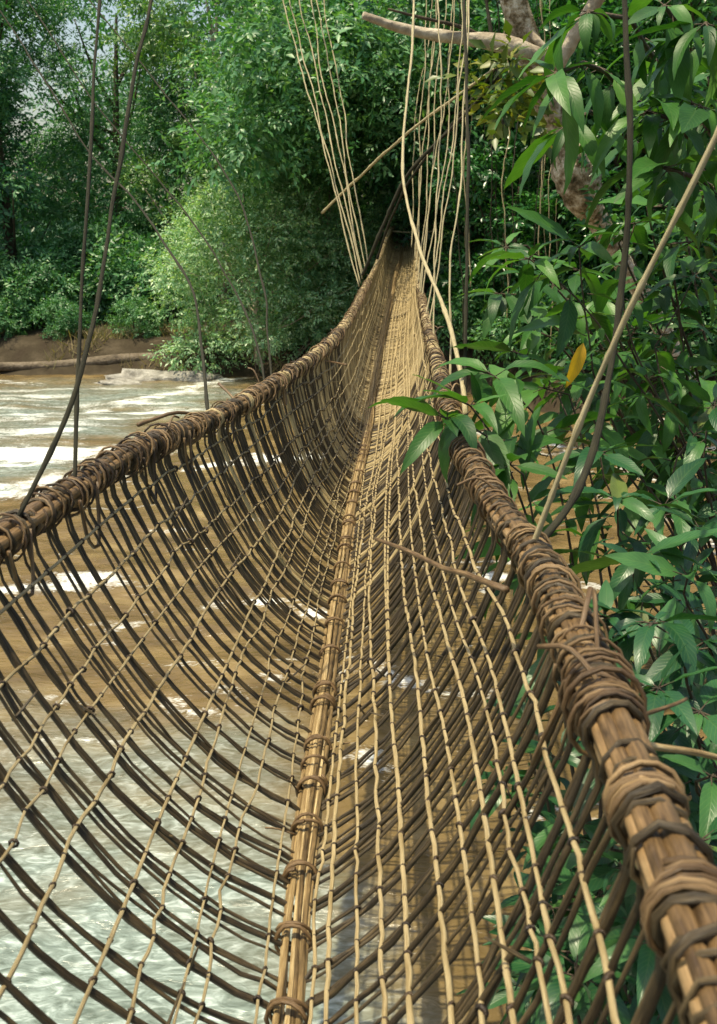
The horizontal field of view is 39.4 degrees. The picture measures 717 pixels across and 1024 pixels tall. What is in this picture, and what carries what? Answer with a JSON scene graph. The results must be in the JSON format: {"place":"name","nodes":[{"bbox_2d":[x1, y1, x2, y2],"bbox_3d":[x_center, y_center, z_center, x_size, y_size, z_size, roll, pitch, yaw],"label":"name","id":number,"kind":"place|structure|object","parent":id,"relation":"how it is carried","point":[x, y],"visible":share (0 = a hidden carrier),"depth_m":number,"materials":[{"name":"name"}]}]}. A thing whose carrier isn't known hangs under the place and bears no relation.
{"place":"outdoors","nodes":[
{"label":"outdoors","id":0,"kind":"place"},
{"bbox_2d":[0,0,697,210],"label":"sky","id":1,"kind":"structure","parent":0,"point":[72,26],"materials":[{"name":"white"}]},
{"bbox_2d":[0,374,716,1023],"bbox_3d":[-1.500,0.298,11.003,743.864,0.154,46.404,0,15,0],"label":"river water","id":2,"kind":"structure","parent":0,"point":[32,410],"depth_m":6.41,"materials":[{"name":"liquid"}]},
{"bbox_2d":[95,378,141,384],"bbox_3d":[-5.672,-2.991,23.662,1.396,0.355,0.682,0,15,0],"label":"rock","id":3,"kind":"object","parent":2,"relation":"in","point":[119,381],"visible":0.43,"depth_m":23.46,"materials":[{"name":"beige stone"}]},
{"bbox_2d":[103,368,222,381],"bbox_3d":[-4.747,-3.190,24.374,3.437,0.608,1.164,0,15,0],"label":"rock","id":4,"kind":"object","parent":2,"relation":"in","point":[146,375],"visible":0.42,"depth_m":24.08,"materials":[{"name":"grey stone"}]},
{"bbox_2d":[0,211,716,996],"bbox_3d":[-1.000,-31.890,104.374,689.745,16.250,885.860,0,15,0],"label":"ground","id":5,"kind":"structure","parent":0,"point":[32,345],"depth_m":25.67,"materials":[{"name":"brown soil"}]},
{"bbox_2d":[0,292,31,339],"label":"bank shrub","id":6,"kind":"object","parent":5,"relation":"on","point":[2,313],"visible":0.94,"depth_m":26.57,"materials":[{"name":"green plant"}]},
{"bbox_2d":[0,248,60,336],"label":"bank shrub","id":7,"kind":"object","parent":5,"relation":"on","point":[29,296],"visible":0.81,"depth_m":27.01,"materials":[{"name":"green plant"}]},
{"bbox_2d":[0,46,68,263],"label":"forest tree","id":8,"kind":"object","parent":5,"relation":"on","point":[10,133],"visible":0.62,"depth_m":28.88,"materials":[{"name":"green plant"}]},
{"bbox_2d":[0,248,101,329],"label":"bank shrub","id":9,"kind":"object","parent":5,"relation":"on","point":[55,275],"visible":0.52,"depth_m":27.40,"materials":[{"name":"green plant"}]},
{"bbox_2d":[0,0,122,296],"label":"forest tree","id":10,"kind":"object","parent":5,"relation":"on","point":[22,70],"visible":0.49,"depth_m":29.67,"materials":[{"name":"green plant"}]},
{"bbox_2d":[28,292,100,340],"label":"bank shrub","id":11,"kind":"object","parent":5,"relation":"on","point":[69,313],"visible":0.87,"depth_m":26.29,"materials":[{"name":"green plant"}]},
{"bbox_2d":[7,216,146,319],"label":"bank shrub","id":12,"kind":"object","parent":5,"relation":"on","point":[52,249],"visible":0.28,"depth_m":28.82,"materials":[{"name":"green plant"}]},
{"bbox_2d":[0,353,156,370],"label":"fallen log","id":13,"kind":"object","parent":5,"relation":"on","point":[16,366],"visible":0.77,"depth_m":25.55,"materials":[{"name":"brown wood"}]},
{"bbox_2d":[0,0,213,297],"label":"forest tree","id":14,"kind":"object","parent":5,"relation":"on","point":[160,120],"visible":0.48,"depth_m":30.42,"materials":[{"name":"green plant"}]},
{"bbox_2d":[44,210,200,323],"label":"bank shrub","id":15,"kind":"object","parent":5,"relation":"on","point":[125,240],"visible":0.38,"depth_m":28.38,"materials":[{"name":"green plant"}]},
{"bbox_2d":[103,291,169,338],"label":"bank shrub","id":16,"kind":"object","parent":5,"relation":"on","point":[135,309],"visible":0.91,"depth_m":26.38,"materials":[{"name":"green plant"}]},
{"bbox_2d":[93,227,229,323],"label":"bank shrub","id":17,"kind":"object","parent":5,"relation":"on","point":[143,279],"visible":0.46,"depth_m":27.99,"materials":[{"name":"green plant"}]},
{"bbox_2d":[0,317,398,372],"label":"bank grass","id":18,"kind":"structure","parent":5,"relation":"on","point":[103,333],"depth_m":26.04,"materials":[{"name":"green plant"}]},
{"bbox_2d":[89,0,326,308],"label":"forest tree","id":19,"kind":"object","parent":5,"relation":"on","point":[167,58],"visible":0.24,"depth_m":28.35,"materials":[{"name":"green plant"}]},
{"bbox_2d":[129,144,367,375],"bbox_3d":[-2.705,-5.888,24.638,5.905,6.312,5.929,-6,16,-22],"label":"riverside bush","id":20,"kind":"object","parent":5,"relation":"on","point":[213,230],"visible":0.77,"depth_m":23.55,"materials":[{"name":"green plant"}]},
{"bbox_2d":[186,0,425,263],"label":"forest tree","id":21,"kind":"object","parent":5,"relation":"on","point":[265,145],"visible":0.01,"depth_m":30.41,"materials":[{"name":"green plant"}]},
{"bbox_2d":[134,0,503,316],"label":"anchor tree","id":22,"kind":"object","parent":5,"relation":"on","point":[271,53],"visible":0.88,"depth_m":21.32,"materials":[{"name":"green plant"}]},
{"bbox_2d":[411,0,432,246],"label":"suspension vine","id":23,"kind":"object","parent":22,"relation":"hanging from","point":[414,131],"visible":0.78,"depth_m":19.82,"materials":[{"name":"beige plant"}]},
{"bbox_2d":[453,0,463,351],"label":"hanging liana","id":24,"kind":"object","parent":22,"relation":"hanging from","point":[457,204],"visible":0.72,"depth_m":18.85,"materials":[{"name":"brown plant"}]},
{"bbox_2d":[463,100,470,286],"bbox_3d":[2.017,-8.204,18.904,0.227,7.689,0.570,-6,16,-20],"label":"hanging liana","id":25,"kind":"object","parent":22,"relation":"hanging from","point":[465,194],"visible":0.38,"depth_m":19.13,"materials":[{"name":"brown plant"}]},
{"bbox_2d":[483,0,491,252],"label":"hanging liana","id":26,"kind":"object","parent":22,"relation":"hanging from","point":[484,151],"visible":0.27,"depth_m":21.31,"materials":[{"name":"brown plant"}]},
{"bbox_2d":[490,0,498,360],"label":"hanging liana","id":27,"kind":"object","parent":22,"relation":"hanging from","point":[496,179],"visible":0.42,"depth_m":20.03,"materials":[{"name":"brown plant"}]},
{"bbox_2d":[490,0,499,248],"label":"hanging liana","id":28,"kind":"object","parent":22,"relation":"hanging from","point":[491,152],"visible":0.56,"depth_m":18.90,"materials":[{"name":"brown plant"}]},
{"bbox_2d":[501,20,509,317],"bbox_3d":[2.806,-7.952,19.162,0.205,8.430,0.579,-5,16,-18],"label":"hanging liana","id":29,"kind":"object","parent":22,"relation":"hanging from","point":[502,199],"visible":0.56,"depth_m":19.44,"materials":[{"name":"brown plant"}]},
{"bbox_2d":[508,63,518,292],"bbox_3d":[2.907,-7.977,18.636,0.242,7.761,0.634,-5,16,-19],"label":"hanging liana","id":30,"kind":"object","parent":22,"relation":"hanging from","point":[512,190],"visible":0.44,"depth_m":18.84,"materials":[{"name":"brown plant"}]},
{"bbox_2d":[227,154,421,352],"bbox_3d":[-0.709,-6.539,25.654,5.203,5.539,5.182,-11,18,-35],"label":"riverside bush","id":31,"kind":"object","parent":5,"relation":"on","point":[369,226],"visible":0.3,"depth_m":24.64,"materials":[{"name":"green plant"}]},
{"bbox_2d":[289,247,400,341],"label":"bank shrub","id":32,"kind":"object","parent":5,"relation":"on","point":[342,265],"visible":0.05,"depth_m":25.71,"materials":[{"name":"green plant"}]},
{"bbox_2d":[0,0,706,287],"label":"forest","id":33,"kind":"object","parent":5,"relation":"on","point":[102,25],"visible":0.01,"depth_m":38.08,"materials":[{"name":"green plant"}]},
{"bbox_2d":[319,3,516,263],"bbox_3d":[1.619,-12.870,31.532,8.169,12.641,7.990,-3,15,-10],"label":"forest tree","id":34,"kind":"object","parent":5,"relation":"on","point":[461,223],"depth_m":31.72,"materials":[{"name":"green plant"}]},
{"bbox_2d":[348,0,591,314],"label":"forest tree","id":35,"kind":"object","parent":5,"relation":"on","point":[474,245],"visible":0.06,"depth_m":25.55,"materials":[{"name":"green plant"}]},
{"bbox_2d":[292,0,654,297],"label":"anchor tree","id":36,"kind":"object","parent":5,"relation":"on","point":[401,115],"visible":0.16,"depth_m":23.25,"materials":[{"name":"green plant"}]},
{"bbox_2d":[0,224,716,1023],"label":"vine footbridge","id":37,"kind":"object","parent":36,"relation":"attached to","point":[604,712],"visible":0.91,"depth_m":2.59,"materials":[{"name":"wicker"}]},
{"bbox_2d":[17,0,152,516],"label":"suspension vine","id":38,"kind":"object","parent":37,"relation":"attached to","point":[50,451],"visible":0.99,"depth_m":2.87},
{"bbox_2d":[73,0,101,476],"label":"suspension vine","id":39,"kind":"object","parent":37,"relation":"attached to","point":[78,362],"visible":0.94,"depth_m":3.24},
{"bbox_2d":[0,10,208,409],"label":"suspension vine","id":40,"kind":"object","parent":37,"relation":"attached to","point":[206,398],"visible":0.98,"depth_m":6.18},
{"bbox_2d":[27,0,264,379],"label":"suspension vine","id":41,"kind":"object","parent":37,"relation":"attached to","point":[238,297],"visible":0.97,"depth_m":7.82,"materials":[{"name":"brown plant"}]},
{"bbox_2d":[88,0,271,374],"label":"suspension vine","id":42,"kind":"object","parent":37,"relation":"attached to","point":[265,295],"visible":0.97,"depth_m":7.89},
{"bbox_2d":[283,0,359,286],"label":"suspension vine","id":43,"kind":"object","parent":37,"relation":"attached to","point":[323,149],"visible":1,"depth_m":15.58,"materials":[{"name":"beige plant"}]},
{"bbox_2d":[289,0,360,282],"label":"suspension vine","id":44,"kind":"object","parent":37,"relation":"attached to","point":[325,146],"visible":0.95,"depth_m":15.95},
{"bbox_2d":[299,0,362,278],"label":"suspension vine","id":45,"kind":"object","parent":37,"relation":"attached to","point":[331,144],"visible":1,"depth_m":16.58,"materials":[{"name":"beige plant"}]},
{"bbox_2d":[311,0,362,270],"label":"suspension vine","id":46,"kind":"object","parent":37,"relation":"attached to","point":[336,137],"visible":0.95,"depth_m":16.96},
{"bbox_2d":[316,0,364,266],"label":"suspension vine","id":47,"kind":"object","parent":37,"relation":"attached to","point":[341,137],"visible":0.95,"depth_m":17.56,"materials":[{"name":"beige plant"}]},
{"bbox_2d":[324,0,367,259],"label":"suspension vine","id":48,"kind":"object","parent":37,"relation":"attached to","point":[346,136],"visible":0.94,"depth_m":18.08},
{"bbox_2d":[415,0,426,270],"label":"suspension vine","id":49,"kind":"object","parent":37,"relation":"attached to","point":[419,139],"visible":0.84,"depth_m":17.57,"materials":[{"name":"beige plant"}]},
{"bbox_2d":[414,0,438,258],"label":"suspension vine","id":50,"kind":"object","parent":37,"relation":"attached to","point":[423,141],"visible":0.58,"depth_m":18.52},
{"bbox_2d":[418,0,436,281],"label":"suspension vine","id":51,"kind":"object","parent":37,"relation":"attached to","point":[427,154],"visible":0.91,"depth_m":15.66,"materials":[{"name":"beige plant"}]},
{"bbox_2d":[419,0,446,289],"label":"suspension vine","id":52,"kind":"object","parent":37,"relation":"attached to","point":[434,148],"visible":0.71,"depth_m":14.77,"materials":[{"name":"beige plant"}]},
{"bbox_2d":[401,0,467,414],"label":"suspension vine","id":53,"kind":"object","parent":37,"relation":"attached to","point":[454,343],"visible":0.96,"depth_m":7.06,"materials":[{"name":"beige plant"}]},
{"bbox_2d":[420,0,452,291],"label":"suspension vine","id":54,"kind":"object","parent":37,"relation":"attached to","point":[434,161],"visible":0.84,"depth_m":14.29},
{"bbox_2d":[433,0,442,335],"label":"suspension vine","id":55,"kind":"object","parent":37,"relation":"attached to","point":[438,167],"visible":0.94,"depth_m":9.20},
{"bbox_2d":[422,0,454,293],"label":"suspension vine","id":56,"kind":"object","parent":37,"relation":"attached to","point":[446,149],"visible":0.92,"depth_m":13.87,"materials":[{"name":"beige plant"}]},
{"bbox_2d":[426,0,462,312],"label":"suspension vine","id":57,"kind":"object","parent":37,"relation":"attached to","point":[450,158],"visible":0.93,"depth_m":11.52,"materials":[{"name":"beige plant"}]},
{"bbox_2d":[429,0,467,319],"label":"suspension vine","id":58,"kind":"object","parent":37,"relation":"attached to","point":[452,163],"visible":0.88,"depth_m":10.83,"materials":[{"name":"beige plant"}]},
{"bbox_2d":[449,0,469,373],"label":"suspension vine","id":59,"kind":"object","parent":37,"relation":"attached to","point":[450,312],"visible":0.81,"depth_m":6.70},
{"bbox_2d":[463,0,470,392],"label":"suspension vine","id":60,"kind":"object","parent":37,"relation":"attached to","point":[465,310],"visible":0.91,"depth_m":4.86,"materials":[{"name":"brown plant"}]},
{"bbox_2d":[543,0,632,537],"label":"suspension vine","id":61,"kind":"object","parent":37,"relation":"attached to","point":[576,492],"visible":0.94,"depth_m":2.93,"materials":[{"name":"brown plant"}]},
{"bbox_2d":[532,127,716,543],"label":"suspension vine","id":62,"kind":"object","parent":37,"relation":"attached to","point":[579,423],"visible":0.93,"depth_m":2.21,"materials":[{"name":"beige plant"}]},
{"bbox_2d":[462,9,472,351],"bbox_3d":[2.254,-8.274,20.804,0.284,9.794,0.583,-8,17,-27],"label":"hanging liana","id":63,"kind":"object","parent":36,"relation":"hanging from","point":[469,242],"visible":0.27,"depth_m":21.31,"materials":[{"name":"brown plant"}]},
{"bbox_2d":[425,235,535,358],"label":"bank shrub","id":64,"kind":"object","parent":5,"relation":"on","point":[439,322],"visible":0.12,"depth_m":22.05,"materials":[{"name":"green plant"}]},
{"bbox_2d":[368,328,635,897],"bbox_3d":[0.810,0.634,4.631,1.009,2.815,1.812,7,16,26],"label":"broad leaf shrub","id":65,"kind":"object","parent":5,"relation":"on","point":[503,449],"visible":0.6,"depth_m":4.14,"materials":[{"name":"green plant"}]},
{"bbox_2d":[454,269,586,371],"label":"bank shrub","id":66,"kind":"object","parent":5,"relation":"on","point":[478,337],"visible":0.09,"depth_m":20.62,"materials":[{"name":"green plant"}]},
{"bbox_2d":[422,0,631,353],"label":"forest tree","id":67,"kind":"object","parent":5,"relation":"on","point":[483,178],"visible":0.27,"depth_m":20.63,"materials":[{"name":"green plant"}]},
{"bbox_2d":[502,154,506,298],"bbox_3d":[2.957,-8.351,20.382,0.199,9.126,0.631,-6,16,-23],"label":"hanging liana","id":68,"kind":"object","parent":67,"relation":"hanging from","point":[503,236],"visible":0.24,"depth_m":20.74,"materials":[{"name":"brown plant"}]},
{"bbox_2d":[362,0,714,402],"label":"leaning tree","id":69,"kind":"object","parent":5,"relation":"on","point":[521,38],"visible":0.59,"depth_m":14.27,"materials":[{"name":"brown plant"}]},
{"bbox_2d":[321,68,493,213],"bbox_3d":[0.527,-6.235,17.335,0.358,1.885,5.884,-7,16,-26],"label":"vine","id":70,"kind":"object","parent":69,"relation":"hanging from","point":[391,147],"visible":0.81,"depth_m":16.90,"materials":[{"name":"brown plant"}]},
{"bbox_2d":[361,69,503,275],"bbox_3d":[1.068,-5.104,15.184,2.303,2.993,0.197,6,16,23],"label":"suspension vine","id":71,"kind":"object","parent":69,"relation":"hanging from","point":[412,168],"visible":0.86,"depth_m":15.31,"materials":[{"name":"brown plant"}]},
{"bbox_2d":[376,68,494,259],"bbox_3d":[1.153,-5.523,16.208,0.186,2.805,3.310,-9,17,-31],"label":"suspension vine","id":72,"kind":"object","parent":69,"relation":"hanging from","point":[408,182],"visible":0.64,"depth_m":16.58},
{"bbox_2d":[484,0,505,125],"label":"suspension vine","id":73,"kind":"object","parent":69,"relation":"hanging from","point":[490,28],"visible":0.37,"depth_m":14.29,"materials":[{"name":"brown plant"}]},
{"bbox_2d":[461,686,620,918],"bbox_3d":[0.714,1.442,3.844,0.708,1.435,1.068,3,15,12],"label":"broad leaf shrub","id":74,"kind":"object","parent":5,"relation":"on","point":[540,831],"visible":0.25,"depth_m":3.70,"materials":[{"name":"green plant"}]},
{"bbox_2d":[419,0,666,284],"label":"forest tree","id":75,"kind":"object","parent":5,"relation":"on","point":[489,196],"visible":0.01,"depth_m":23.20,"materials":[{"name":"green plant"}]},
{"bbox_2d":[482,251,635,373],"bbox_3d":[4.196,-3.945,20.540,3.411,3.019,3.385,5,16,18],"label":"bank shrub","id":76,"kind":"object","parent":5,"relation":"on","point":[549,300],"visible":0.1,"depth_m":20.12,"materials":[{"name":"green plant"}]},
{"bbox_2d":[456,826,716,1023],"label":"broad leaf shrub","id":77,"kind":"object","parent":5,"relation":"on","point":[499,997],"visible":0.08,"depth_m":3.32,"materials":[{"name":"green plant"}]},
{"bbox_2d":[457,189,716,635],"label":"broad leaf tree","id":78,"kind":"object","parent":5,"relation":"on","point":[653,305],"visible":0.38,"depth_m":6.57,"materials":[{"name":"green plant"}]},
{"bbox_2d":[468,206,716,605],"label":"sapling","id":79,"kind":"object","parent":5,"relation":"on","point":[669,427],"visible":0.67,"depth_m":5.02,"materials":[{"name":"green plant"}]},
{"bbox_2d":[479,0,716,250],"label":"broad leaf tree","id":80,"kind":"object","parent":5,"relation":"on","point":[680,68],"visible":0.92,"depth_m":4.14,"materials":[{"name":"green plant"}]},
{"bbox_2d":[481,817,716,1023],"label":"broad leaf shrub","id":81,"kind":"object","parent":5,"relation":"on","point":[641,970],"visible":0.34,"depth_m":2.51,"materials":[{"name":"green plant"}]},
{"bbox_2d":[498,0,715,373],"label":"forest tree","id":82,"kind":"object","parent":5,"relation":"on","point":[559,22],"visible":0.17,"depth_m":18.97,"materials":[{"name":"green plant"}]},
{"bbox_2d":[533,0,542,260],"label":"hanging liana","id":83,"kind":"object","parent":82,"relation":"hanging from","point":[540,163],"visible":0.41,"depth_m":17.62,"materials":[{"name":"brown plant"}]},
{"bbox_2d":[538,0,544,254],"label":"hanging liana","id":84,"kind":"object","parent":82,"relation":"hanging from","point":[543,155],"visible":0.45,"depth_m":17.68,"materials":[{"name":"brown plant"}]},
{"bbox_2d":[539,0,545,253],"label":"hanging liana","id":85,"kind":"object","parent":82,"relation":"hanging from","point":[545,155],"visible":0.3,"depth_m":19.47,"materials":[{"name":"brown plant"}]},
{"bbox_2d":[548,4,552,357],"bbox_3d":[3.515,-7.224,18.315,0.234,8.714,0.629,-5,16,-18],"label":"hanging liana","id":86,"kind":"object","parent":82,"relation":"hanging from","point":[548,203],"visible":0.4,"depth_m":18.46,"materials":[{"name":"brown plant"}]},
{"bbox_2d":[555,2,557,286],"bbox_3d":[3.823,-7.634,19.273,0.249,9.102,0.688,-7,16,-26],"label":"hanging liana","id":87,"kind":"object","parent":82,"relation":"hanging from","point":[557,193],"visible":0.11,"depth_m":19.45,"materials":[{"name":"brown plant"}]},
{"bbox_2d":[508,0,716,233],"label":"forest tree","id":88,"kind":"object","parent":5,"relation":"on","point":[690,52],"depth_m":23.27,"materials":[{"name":"green plant"}]},
{"bbox_2d":[515,580,716,866],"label":"broad leaf shrub","id":89,"kind":"object","parent":5,"relation":"on","point":[671,672],"visible":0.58,"depth_m":2.73,"materials":[{"name":"green plant"}]},
{"bbox_2d":[560,267,693,364],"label":"bank shrub","id":90,"kind":"object","parent":5,"relation":"on","point":[625,298],"visible":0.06,"depth_m":19.50,"materials":[{"name":"green plant"}]},
{"bbox_2d":[544,378,716,726],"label":"broad leaf shrub","id":91,"kind":"object","parent":5,"relation":"on","point":[629,576],"visible":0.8,"depth_m":3.88,"materials":[{"name":"green plant"}]},
{"bbox_2d":[554,0,716,379],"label":"forest tree","id":92,"kind":"object","parent":5,"relation":"on","point":[643,263],"visible":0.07,"depth_m":18.57,"materials":[{"name":"green plant"}]},
{"bbox_2d":[596,0,716,271],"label":"forest tree","id":93,"kind":"object","parent":5,"relation":"on","point":[663,130],"visible":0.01,"depth_m":20.15,"materials":[{"name":"green plant"}]},
{"bbox_2d":[613,35,716,310],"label":"broad leaf tree","id":94,"kind":"object","parent":5,"relation":"on","point":[712,237],"visible":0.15,"depth_m":8.66,"materials":[{"name":"green plant"}]},
{"bbox_2d":[613,254,716,380],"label":"bank shrub","id":95,"kind":"object","parent":5,"relation":"on","point":[697,337],"visible":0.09,"depth_m":18.92,"materials":[{"name":"green plant"}]},
{"bbox_2d":[673,246,716,359],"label":"bank shrub","id":96,"kind":"object","parent":5,"relation":"on","point":[713,273],"visible":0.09,"depth_m":18.95,"materials":[{"name":"green plant"}]}
]}

